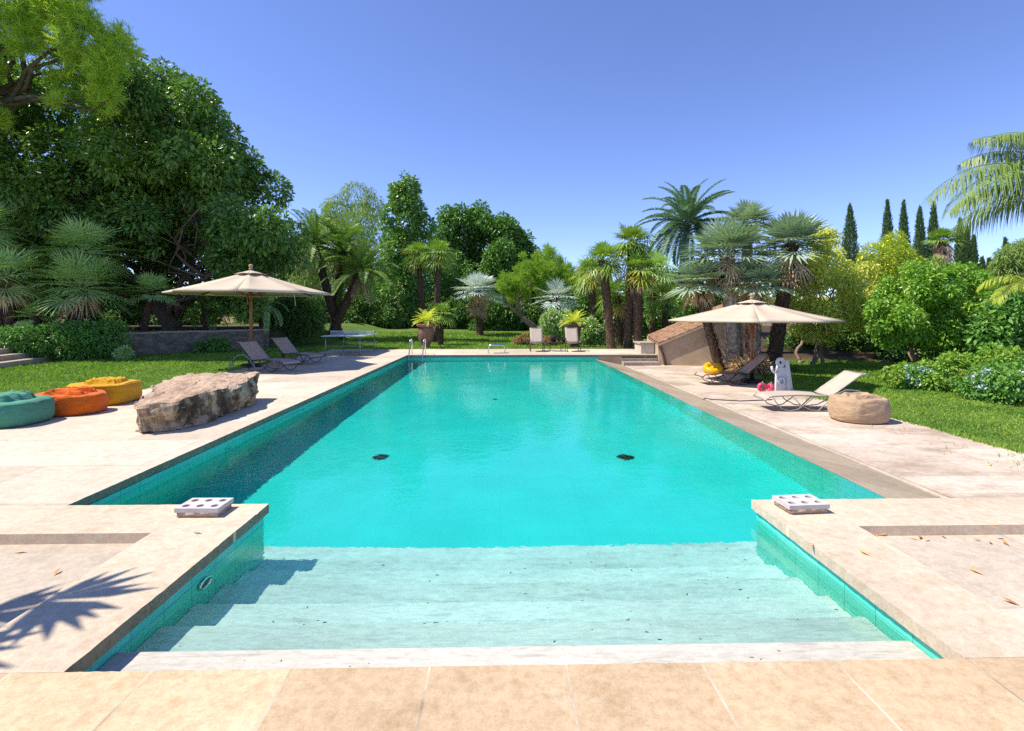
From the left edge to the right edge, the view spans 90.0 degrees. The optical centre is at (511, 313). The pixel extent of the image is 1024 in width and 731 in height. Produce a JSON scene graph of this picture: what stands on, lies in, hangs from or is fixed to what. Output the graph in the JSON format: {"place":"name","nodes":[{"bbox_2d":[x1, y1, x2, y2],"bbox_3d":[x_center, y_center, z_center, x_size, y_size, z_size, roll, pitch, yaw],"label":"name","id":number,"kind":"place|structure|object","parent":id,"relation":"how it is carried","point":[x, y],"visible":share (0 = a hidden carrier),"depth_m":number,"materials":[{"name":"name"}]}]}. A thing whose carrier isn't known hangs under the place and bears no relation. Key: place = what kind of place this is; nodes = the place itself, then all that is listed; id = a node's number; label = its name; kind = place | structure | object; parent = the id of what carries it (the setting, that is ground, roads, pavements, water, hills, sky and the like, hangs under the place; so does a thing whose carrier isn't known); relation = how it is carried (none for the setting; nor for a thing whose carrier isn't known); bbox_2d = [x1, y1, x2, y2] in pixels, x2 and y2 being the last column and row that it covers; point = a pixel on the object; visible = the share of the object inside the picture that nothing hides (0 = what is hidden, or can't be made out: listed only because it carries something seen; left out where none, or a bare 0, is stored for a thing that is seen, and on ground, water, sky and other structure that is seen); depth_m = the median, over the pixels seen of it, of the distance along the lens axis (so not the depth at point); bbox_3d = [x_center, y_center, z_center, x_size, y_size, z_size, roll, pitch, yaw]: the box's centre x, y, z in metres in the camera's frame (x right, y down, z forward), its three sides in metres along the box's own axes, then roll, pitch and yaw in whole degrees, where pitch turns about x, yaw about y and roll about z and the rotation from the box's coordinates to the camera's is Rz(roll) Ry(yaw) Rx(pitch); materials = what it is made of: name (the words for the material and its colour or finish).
{"place":"outdoors","nodes":[
{"label":"outdoors","id":0,"kind":"place"},
{"bbox_2d":[0,543,133,626],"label":"sunken paving","id":1,"kind":"structure","parent":0,"point":[29,579],"depth_m":3.37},
{"bbox_2d":[0,349,657,505],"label":"terrace","id":2,"kind":"structure","parent":0,"point":[85,459],"depth_m":6.79,"materials":[{"name":"stone"}]},
{"bbox_2d":[0,390,54,427],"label":"bean bag","id":3,"kind":"object","parent":2,"relation":"on","point":[21,408],"visible":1,"depth_m":7.33,"materials":[{"name":"teal fabric"}]},
{"bbox_2d":[34,386,108,416],"bbox_3d":[-7.192,1.394,8.304,1.068,0.411,0.855,0,0,-6],"label":"bean bag","id":4,"kind":"object","parent":2,"relation":"on","point":[80,400],"visible":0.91,"depth_m":8.12,"materials":[{"name":"orange fabric"}]},
{"bbox_2d":[66,376,141,404],"bbox_3d":[-7.357,1.370,9.246,0.974,0.459,0.887,0,0,-5],"label":"bean bag","id":5,"kind":"object","parent":2,"relation":"on","point":[119,390],"visible":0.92,"depth_m":9.06,"materials":[{"name":"yellow fabric"}]},
{"bbox_2d":[133,371,259,431],"bbox_3d":[-5.029,1.333,8.318,1.490,0.565,3.102,0,0,-17],"label":"boulder","id":6,"kind":"object","parent":2,"relation":"on","point":[187,400],"visible":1,"depth_m":7.61,"materials":[{"name":"stone"}]},
{"bbox_2d":[162,264,330,367],"bbox_3d":[-7.905,0.045,15.500,4.386,3.110,4.386,0,0,-1],"label":"garden umbrella","id":7,"kind":"object","parent":2,"relation":"on","point":[250,284],"visible":0.96,"depth_m":14.99,"materials":[{"name":"beige fabric"}]},
{"bbox_2d":[228,341,301,372],"bbox_3d":[-6.974,1.192,14.473,2.263,0.815,0.681,0,0,27],"label":"sun lounger","id":8,"kind":"object","parent":2,"relation":"on","point":[254,350],"visible":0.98,"depth_m":14.55,"materials":[{"name":"fabric"}]},
{"bbox_2d":[264,337,325,364],"bbox_3d":[-7.116,1.192,16.739,2.263,0.815,0.681,0,0,30],"label":"sun lounger","id":9,"kind":"object","parent":2,"relation":"on","point":[285,345],"visible":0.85,"depth_m":16.85,"materials":[{"name":"fabric"}]},
{"bbox_2d":[321,331,378,355],"bbox_3d":[-6.434,1.137,20.609,1.751,0.925,2.740,0,0,-1],"label":"table tennis","id":10,"kind":"object","parent":2,"relation":"on","point":[351,334],"visible":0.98,"depth_m":20.60,"materials":[{"name":"blue plastic"}]},
{"bbox_2d":[416,324,434,348],"bbox_3d":[-4.057,1.047,24.100,0.880,1.160,0.880,0,0,-1],"label":"plant pot","id":11,"kind":"object","parent":2,"relation":"on","point":[426,331],"visible":0.88,"depth_m":23.81,"materials":[{"name":"ceramic"}]},
{"bbox_2d":[105,359,906,651],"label":"pool water","id":12,"kind":"structure","parent":0,"point":[426,503],"depth_m":4.32,"materials":[{"name":"liquid"}]},
{"bbox_2d":[0,315,1023,450],"bbox_3d":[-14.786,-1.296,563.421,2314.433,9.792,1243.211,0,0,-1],"label":"ground","id":13,"kind":"structure","parent":0,"point":[837,354],"depth_m":22.00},
{"bbox_2d":[0,342,56,367],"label":"garden steps","id":14,"kind":"structure","parent":13,"relation":"on","point":[11,359],"depth_m":16.37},
{"bbox_2d":[0,201,59,333],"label":"fan palm","id":15,"kind":"object","parent":13,"relation":"on","point":[12,294],"visible":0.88,"depth_m":18.35,"materials":[{"name":"green plant"}]},
{"bbox_2d":[4,300,63,327],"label":"fan palm","id":16,"kind":"object","parent":13,"relation":"on","point":[36,316],"visible":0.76,"depth_m":18.32,"materials":[{"name":"green plant"}]},
{"bbox_2d":[16,303,114,325],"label":"shrub","id":17,"kind":"object","parent":13,"relation":"on","point":[98,316],"visible":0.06,"depth_m":30.03,"materials":[{"name":"green plant"}]},
{"bbox_2d":[0,318,136,360],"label":"clipped hedge","id":18,"kind":"object","parent":13,"relation":"on","point":[87,339],"visible":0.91,"depth_m":17.55,"materials":[{"name":"green plant"}]},
{"bbox_2d":[0,0,143,132],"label":"pine tree","id":19,"kind":"object","parent":13,"relation":"on","point":[26,22],"visible":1,"depth_m":17.53,"materials":[{"name":"green plant"}]},
{"bbox_2d":[12,211,143,327],"bbox_3d":[-16.053,-1.366,19.108,4.552,4.935,4.362,0,0,-1],"label":"fan palm","id":20,"kind":"object","parent":13,"relation":"on","point":[81,266],"visible":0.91,"depth_m":18.77,"materials":[{"name":"green plant"}]},
{"bbox_2d":[0,504,268,672],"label":"side coping","id":21,"kind":"object","parent":13,"relation":"on","point":[86,621],"visible":0.86,"depth_m":3.21,"materials":[{"name":"stone"}]},
{"bbox_2d":[174,498,233,516],"bbox_3d":[-2.478,1.562,4.130,0.340,0.075,0.235,0,0,0],"label":"perforated block","id":22,"kind":"object","parent":21,"relation":"on","point":[204,507],"depth_m":4.05,"materials":[{"name":"plastic"}]},
{"bbox_2d":[85,284,201,324],"bbox_3d":[-24.263,-0.274,33.963,8.919,3.790,3.770,0,0,-1],"label":"shrub","id":23,"kind":"object","parent":13,"relation":"on","point":[126,317],"visible":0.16,"depth_m":32.77,"materials":[{"name":"green plant"}]},
{"bbox_2d":[121,271,181,331],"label":"fan palm","id":24,"kind":"object","parent":13,"relation":"on","point":[148,281],"visible":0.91,"depth_m":20.73,"materials":[{"name":"green plant"}]},
{"bbox_2d":[0,35,312,329],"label":"ficus tree","id":25,"kind":"object","parent":13,"relation":"on","point":[158,205],"visible":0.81,"depth_m":21.18,"materials":[{"name":"green plant"}]},
{"bbox_2d":[114,329,269,355],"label":"garden wall","id":26,"kind":"structure","parent":13,"relation":"on","point":[156,342],"depth_m":21.16,"materials":[{"name":"stone"}]},
{"bbox_2d":[172,282,228,329],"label":"date palm","id":27,"kind":"object","parent":13,"relation":"on","point":[206,315],"visible":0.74,"depth_m":23.45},
{"bbox_2d":[190,336,232,352],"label":"shrub","id":28,"kind":"object","parent":13,"relation":"on","point":[211,345],"visible":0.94,"depth_m":21.21,"materials":[{"name":"green plant"}]},
{"bbox_2d":[226,297,288,347],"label":"date palm","id":29,"kind":"object","parent":13,"relation":"on","point":[263,322],"visible":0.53,"depth_m":23.87,"materials":[{"name":"green plant"}]},
{"bbox_2d":[258,297,333,343],"bbox_3d":[-11.530,0.219,27.299,3.981,3.109,3.629,0,0,-1],"label":"shrub","id":30,"kind":"object","parent":13,"relation":"on","point":[302,318],"visible":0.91,"depth_m":26.48,"materials":[{"name":"green plant"}]},
{"bbox_2d":[304,296,361,323],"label":"shrub","id":31,"kind":"object","parent":13,"relation":"on","point":[322,301],"visible":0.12,"depth_m":38.80,"materials":[{"name":"green plant"}]},
{"bbox_2d":[288,181,392,312],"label":"willow like tree","id":32,"kind":"object","parent":13,"relation":"on","point":[365,205],"visible":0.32,"depth_m":47.57,"materials":[{"name":"green plant"}]},
{"bbox_2d":[280,203,407,338],"bbox_3d":[-10.077,-2.412,30.131,8.186,8.008,6.399,0,0,-1],"label":"date palm","id":33,"kind":"object","parent":13,"relation":"on","point":[336,304],"visible":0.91,"depth_m":29.47,"materials":[{"name":"plant"}]},
{"bbox_2d":[342,291,403,328],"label":"shrub","id":34,"kind":"object","parent":13,"relation":"on","point":[362,307],"visible":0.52,"depth_m":40.71,"materials":[{"name":"green plant"}]},
{"bbox_2d":[371,170,436,327],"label":"magnolia tree","id":35,"kind":"object","parent":13,"relation":"on","point":[403,202],"visible":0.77,"depth_m":42.14,"materials":[{"name":"green plant"}]},
{"bbox_2d":[399,240,435,323],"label":"fan palm","id":36,"kind":"object","parent":13,"relation":"on","point":[413,260],"visible":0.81,"depth_m":29.94,"materials":[{"name":"green plant"}]},
{"bbox_2d":[419,235,459,341],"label":"fan palm","id":37,"kind":"object","parent":13,"relation":"on","point":[438,259],"visible":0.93,"depth_m":28.84,"materials":[{"name":"green plant"}]},
{"bbox_2d":[427,302,456,344],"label":"fan palm","id":38,"kind":"object","parent":13,"relation":"on","point":[442,317],"visible":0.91,"depth_m":26.36,"materials":[{"name":"green plant"}]},
{"bbox_2d":[430,267,469,326],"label":"broadleaf tree","id":39,"kind":"object","parent":13,"relation":"on","point":[450,279],"visible":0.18,"depth_m":44.34,"materials":[{"name":"green plant"}]},
{"bbox_2d":[427,293,503,328],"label":"shrub","id":40,"kind":"object","parent":13,"relation":"on","point":[458,309],"visible":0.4,"depth_m":40.61,"materials":[{"name":"green plant"}]},
{"bbox_2d":[452,271,506,335],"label":"fan palm","id":41,"kind":"object","parent":13,"relation":"on","point":[477,305],"visible":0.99,"depth_m":33.69,"materials":[{"name":"plant"}]},
{"bbox_2d":[423,199,538,307],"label":"broadleaf tree","id":42,"kind":"object","parent":13,"relation":"on","point":[507,238],"visible":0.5,"depth_m":52.77,"materials":[{"name":"green plant"}]},
{"bbox_2d":[461,295,538,330],"bbox_3d":[-0.802,0.262,40.012,6.617,3.804,4.386,0,0,-1],"label":"shrub","id":43,"kind":"object","parent":13,"relation":"on","point":[499,312],"visible":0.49,"depth_m":38.60,"materials":[{"name":"green plant"}]},
{"bbox_2d":[0,657,1023,730],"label":"coping","id":44,"kind":"object","parent":13,"relation":"on","point":[965,694],"visible":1,"depth_m":2.13,"materials":[{"name":"stone"}]},
{"bbox_2d":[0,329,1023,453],"bbox_3d":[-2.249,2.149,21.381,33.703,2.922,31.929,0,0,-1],"label":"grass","id":45,"kind":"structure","parent":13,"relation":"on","point":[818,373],"depth_m":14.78,"materials":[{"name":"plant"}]},
{"bbox_2d":[493,243,580,327],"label":"leaning pine","id":46,"kind":"object","parent":13,"relation":"on","point":[547,266],"visible":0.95,"depth_m":30.78,"materials":[{"name":"green plant"}]},
{"bbox_2d":[504,292,588,329],"bbox_3d":[2.893,0.047,39.974,7.729,4.106,4.523,0,0,-1],"label":"shrub","id":47,"kind":"object","parent":13,"relation":"on","point":[531,315],"visible":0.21,"depth_m":38.68,"materials":[{"name":"green plant"}]},
{"bbox_2d":[529,277,578,340],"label":"fan palm","id":48,"kind":"object","parent":13,"relation":"on","point":[557,303],"visible":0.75,"depth_m":29.72,"materials":[{"name":"plant"}]},
{"bbox_2d":[537,305,578,342],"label":"oleander bush","id":49,"kind":"object","parent":13,"relation":"on","point":[550,325],"visible":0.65,"depth_m":27.16,"materials":[{"name":"green plant"}]},
{"bbox_2d":[558,287,615,329],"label":"shrub","id":50,"kind":"object","parent":13,"relation":"on","point":[583,302],"visible":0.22,"depth_m":36.81,"materials":[{"name":"green plant"}]},
{"bbox_2d":[566,256,614,319],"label":"fan palm","id":51,"kind":"object","parent":13,"relation":"on","point":[590,289],"visible":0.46,"depth_m":27.32,"materials":[{"name":"green plant"}]},
{"bbox_2d":[579,314,605,345],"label":"oleander bush","id":52,"kind":"object","parent":13,"relation":"on","point":[593,331],"visible":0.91,"depth_m":26.29,"materials":[{"name":"green plant"}]},
{"bbox_2d":[573,240,628,348],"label":"fan palm","id":53,"kind":"object","parent":13,"relation":"on","point":[604,269],"visible":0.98,"depth_m":23.41,"materials":[{"name":"green plant"}]},
{"bbox_2d":[592,276,633,346],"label":"fan palm","id":54,"kind":"object","parent":13,"relation":"on","point":[618,303],"visible":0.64,"depth_m":25.31,"materials":[{"name":"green plant"}]},
{"bbox_2d":[608,221,660,347],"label":"fan palm","id":55,"kind":"object","parent":13,"relation":"on","point":[628,234],"visible":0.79,"depth_m":23.81,"materials":[{"name":"green plant"}]},
{"bbox_2d":[610,250,667,348],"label":"fan palm","id":56,"kind":"object","parent":13,"relation":"on","point":[640,281],"visible":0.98,"depth_m":23.11,"materials":[{"name":"green plant"}]},
{"bbox_2d":[601,288,699,337],"bbox_3d":[9.007,-0.103,32.914,6.936,3.810,4.439,0,0,-1],"label":"shrub","id":57,"kind":"object","parent":13,"relation":"on","point":[659,322],"visible":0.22,"depth_m":31.65,"materials":[{"name":"green plant"}]},
{"bbox_2d":[639,248,679,333],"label":"fan palm","id":58,"kind":"object","parent":13,"relation":"on","point":[661,257],"visible":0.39,"depth_m":27.29,"materials":[{"name":"green plant"}]},
{"bbox_2d":[643,282,693,328],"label":"fan palm","id":59,"kind":"object","parent":13,"relation":"on","point":[665,308],"visible":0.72,"depth_m":24.82,"materials":[{"name":"green plant"}]},
{"bbox_2d":[634,178,734,293],"bbox_3d":[11.907,-3.778,34.344,6.587,10.835,7.248,0,0,40],"label":"date palm","id":60,"kind":"object","parent":13,"relation":"on","point":[688,209],"visible":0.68,"depth_m":33.70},
{"bbox_2d":[660,254,732,370],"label":"fan palm","id":61,"kind":"object","parent":13,"relation":"on","point":[697,272],"visible":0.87,"depth_m":18.00,"materials":[{"name":"green plant"}]},
{"bbox_2d":[675,215,787,368],"bbox_3d":[7.687,-0.696,18.226,3.928,5.839,4.254,0,0,-1],"label":"fan palm","id":62,"kind":"object","parent":13,"relation":"on","point":[731,234],"visible":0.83,"depth_m":17.97,"materials":[{"name":"green plant"}]},
{"bbox_2d":[716,198,778,353],"bbox_3d":[10.347,-1.437,22.502,3.023,7.284,2.969,0,0,-1],"label":"fan palm","id":63,"kind":"object","parent":13,"relation":"on","point":[747,210],"visible":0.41,"depth_m":22.19,"materials":[{"name":"green plant"}]},
{"bbox_2d":[724,352,774,374],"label":"dry fronds","id":64,"kind":"object","parent":13,"relation":"on","point":[735,365],"visible":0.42,"depth_m":17.30,"materials":[{"name":"grey plant"}]},
{"bbox_2d":[713,255,795,356],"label":"fan palm","id":65,"kind":"object","parent":13,"relation":"on","point":[765,274],"visible":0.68,"depth_m":17.55,"materials":[{"name":"green plant"}]},
{"bbox_2d":[748,208,844,368],"bbox_3d":[10.344,-0.832,18.990,3.236,6.158,3.538,0,0,-1],"label":"fan palm","id":66,"kind":"object","parent":13,"relation":"on","point":[789,232],"visible":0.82,"depth_m":18.72,"materials":[{"name":"green plant"}]},
{"bbox_2d":[763,324,867,349],"bbox_3d":[14.962,1.337,25.020,6.306,2.165,3.240,0,0,-1],"label":"shrub","id":67,"kind":"object","parent":13,"relation":"on","point":[789,340],"visible":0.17,"depth_m":24.07,"materials":[{"name":"green plant"}]},
{"bbox_2d":[772,224,884,364],"bbox_3d":[12.828,-0.654,20.225,5.701,5.776,3.380,0,0,-44],"label":"olive yellow tree","id":68,"kind":"object","parent":13,"relation":"on","point":[852,292],"visible":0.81,"depth_m":19.15,"materials":[{"name":"green plant"}]},
{"bbox_2d":[840,202,859,267],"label":"cypress tree","id":69,"kind":"object","parent":13,"relation":"on","point":[849,245],"visible":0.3,"depth_m":61.61,"materials":[{"name":"green plant"}]},
{"bbox_2d":[832,318,894,351],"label":"shrub","id":70,"kind":"object","parent":13,"relation":"on","point":[857,338],"visible":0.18,"depth_m":23.06,"materials":[{"name":"green plant"}]},
{"bbox_2d":[879,198,895,258],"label":"cypress tree","id":71,"kind":"object","parent":13,"relation":"on","point":[887,225],"visible":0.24,"depth_m":63.78,"materials":[{"name":"green plant"}]},
{"bbox_2d":[854,229,924,295],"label":"acacia tree","id":72,"kind":"object","parent":13,"relation":"on","point":[897,252],"visible":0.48,"depth_m":24.84,"materials":[{"name":"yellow plant"}]},
{"bbox_2d":[898,199,910,242],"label":"cypress tree","id":73,"kind":"object","parent":13,"relation":"on","point":[903,222],"visible":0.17,"depth_m":65.73,"materials":[{"name":"green plant"}]},
{"bbox_2d":[911,204,929,261],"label":"cypress tree","id":74,"kind":"object","parent":13,"relation":"on","point":[920,236],"visible":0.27,"depth_m":61.68,"materials":[{"name":"green plant"}]},
{"bbox_2d":[867,323,974,362],"bbox_3d":[18.110,0.934,21.961,6.249,2.970,3.020,0,0,-1],"label":"shrub","id":75,"kind":"object","parent":13,"relation":"on","point":[900,353],"visible":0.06,"depth_m":21.07,"materials":[{"name":"green plant"}]},
{"bbox_2d":[897,364,949,390],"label":"flower bush","id":76,"kind":"object","parent":13,"relation":"on","point":[910,381],"visible":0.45,"depth_m":13.65,"materials":[{"name":"green plant"}]},
{"bbox_2d":[878,348,981,391],"bbox_3d":[11.775,1.558,13.753,3.486,1.286,2.437,0,0,-21],"label":"flower bush","id":77,"kind":"object","parent":13,"relation":"on","point":[950,364],"visible":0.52,"depth_m":13.56,"materials":[{"name":"green plant"}]},
{"bbox_2d":[861,254,1002,362],"bbox_3d":[13.812,0.195,16.705,5.881,4.138,3.303,0,0,-16],"label":"citrus tree","id":78,"kind":"object","parent":13,"relation":"on","point":[931,308],"visible":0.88,"depth_m":15.71,"materials":[{"name":"green plant"}]},
{"bbox_2d":[925,200,939,260],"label":"cypress tree","id":79,"kind":"object","parent":13,"relation":"on","point":[933,222],"visible":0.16,"depth_m":65.77,"materials":[{"name":"green plant"}]},
{"bbox_2d":[920,227,965,266],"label":"fan palm","id":80,"kind":"object","parent":13,"relation":"on","point":[940,234],"visible":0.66,"depth_m":39.72,"materials":[{"name":"green plant"}]},
{"bbox_2d":[952,216,968,266],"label":"cypress tree","id":81,"kind":"object","parent":13,"relation":"on","point":[960,252],"visible":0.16,"depth_m":71.67,"materials":[{"name":"green plant"}]},
{"bbox_2d":[921,132,1023,242],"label":"queen palm","id":82,"kind":"object","parent":13,"relation":"on","point":[1015,167],"visible":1,"depth_m":11.26,"materials":[{"name":"green plant"}]},
{"bbox_2d":[948,356,1023,404],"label":"flower bush","id":83,"kind":"object","parent":13,"relation":"on","point":[996,382],"visible":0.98,"depth_m":11.63,"materials":[{"name":"green plant"}]},
{"bbox_2d":[960,286,1023,359],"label":"shrub","id":84,"kind":"object","parent":13,"relation":"on","point":[1005,320],"visible":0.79,"depth_m":14.62,"materials":[{"name":"green plant"}]},
{"bbox_2d":[961,341,1023,365],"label":"flower bush","id":85,"kind":"object","parent":13,"relation":"on","point":[1009,354],"visible":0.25,"depth_m":13.40,"materials":[{"name":"green plant"}]},
{"bbox_2d":[976,275,1023,303],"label":"queen palm","id":86,"kind":"object","parent":13,"relation":"on","point":[1014,285],"visible":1,"depth_m":12.50,"materials":[{"name":"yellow plant"}]},
{"bbox_2d":[985,237,1023,286],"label":"conifer shrub","id":87,"kind":"object","parent":13,"relation":"on","point":[1003,262],"visible":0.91,"depth_m":17.34,"materials":[{"name":"green plant"}]},
{"bbox_2d":[1,0,1023,298],"label":"sky","id":88,"kind":"structure","parent":0,"point":[563,116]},
{"bbox_2d":[629,365,1023,497],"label":"terrace","id":89,"kind":"structure","parent":0,"point":[915,456],"depth_m":7.90,"materials":[{"name":"stone"}]},
{"bbox_2d":[647,303,743,365],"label":"garden shed","id":90,"kind":"structure","parent":89,"relation":"on","point":[682,343],"depth_m":19.82,"materials":[{"name":"beige paint"}]},
{"bbox_2d":[694,354,774,384],"bbox_3d":[6.458,1.587,14.703,2.263,0.826,0.681,0,0,-3],"label":"sun lounger","id":91,"kind":"object","parent":89,"relation":"on","point":[748,367],"visible":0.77,"depth_m":14.67,"materials":[{"name":"fabric"}]},
{"bbox_2d":[668,293,844,383],"bbox_3d":[7.025,0.695,15.000,4.351,2.610,4.351,0,0,-1],"label":"garden umbrella","id":92,"kind":"object","parent":89,"relation":"on","point":[751,312],"visible":0.97,"depth_m":14.13,"materials":[{"name":"beige fabric"}]},
{"bbox_2d":[770,357,792,390],"bbox_3d":[6.908,1.562,13.155,0.678,0.875,0.157,0,0,-13],"label":"plastic stand","id":93,"kind":"object","parent":89,"relation":"on","point":[783,380],"visible":0.97,"depth_m":13.16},
{"bbox_2d":[753,370,869,411],"bbox_3d":[6.346,1.609,10.765,2.263,0.782,0.681,0,0,2],"label":"sun lounger","id":94,"kind":"object","parent":89,"relation":"on","point":[839,382],"visible":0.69,"depth_m":10.77,"materials":[{"name":"beige fabric"}]},
{"bbox_2d":[827,392,890,423],"bbox_3d":[6.512,1.743,9.618,0.948,0.514,0.845,0,0,-1],"label":"bean bag","id":95,"kind":"object","parent":89,"relation":"on","point":[861,407],"visible":1,"depth_m":9.29,"materials":[{"name":"beige fabric"}]},
{"bbox_2d":[876,534,1023,623],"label":"sunken paving","id":96,"kind":"structure","parent":0,"point":[997,562],"depth_m":3.46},
{"bbox_2d":[751,497,1023,658],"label":"side coping","id":97,"kind":"object","parent":96,"relation":"on","point":[943,616],"visible":0.85,"depth_m":3.38,"materials":[{"name":"stone"}]},
{"bbox_2d":[772,494,829,514],"bbox_3d":[2.365,1.562,4.200,0.340,0.075,0.235,0,0,-5],"label":"perforated block","id":98,"kind":"object","parent":97,"relation":"on","point":[801,504],"depth_m":4.13,"materials":[{"name":"concrete"}]},
{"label":"pool floor","id":99,"kind":"structure","parent":0,"visible":0},
{"bbox_2d":[84,357,943,671],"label":"pool wall","id":100,"kind":"structure","parent":99,"relation":"on","point":[796,547],"depth_m":3.65,"materials":[{"name":"green tile"}]},
{"bbox_2d":[596,359,937,498],"bbox_3d":[3.943,2.182,12.268,1.080,0.836,15.570,0,0,-1],"label":"overflow apron","id":101,"kind":"object","parent":100,"relation":"on","point":[885,486],"visible":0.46,"depth_m":7.16,"materials":[{"name":"beige stone"}]},
{"bbox_2d":[97,641,931,671],"bbox_3d":[0.048,2.333,2.512,4.168,1.175,0.360,0,0,-1],"label":"pool step","id":102,"kind":"object","parent":99,"relation":"on","point":[483,656],"visible":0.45,"depth_m":2.62,"materials":[{"name":"stone"}]},
{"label":"drain channel","id":103,"kind":"structure","parent":0,"visible":0},
{"bbox_2d":[626,366,947,497],"bbox_3d":[4.555,2.248,12.252,0.072,0.504,15.510,0,0,-1],"label":"drain cover","id":104,"kind":"object","parent":103,"relation":"on","point":[928,491],"visible":0.11,"depth_m":7.54,"materials":[{"name":"stone"}]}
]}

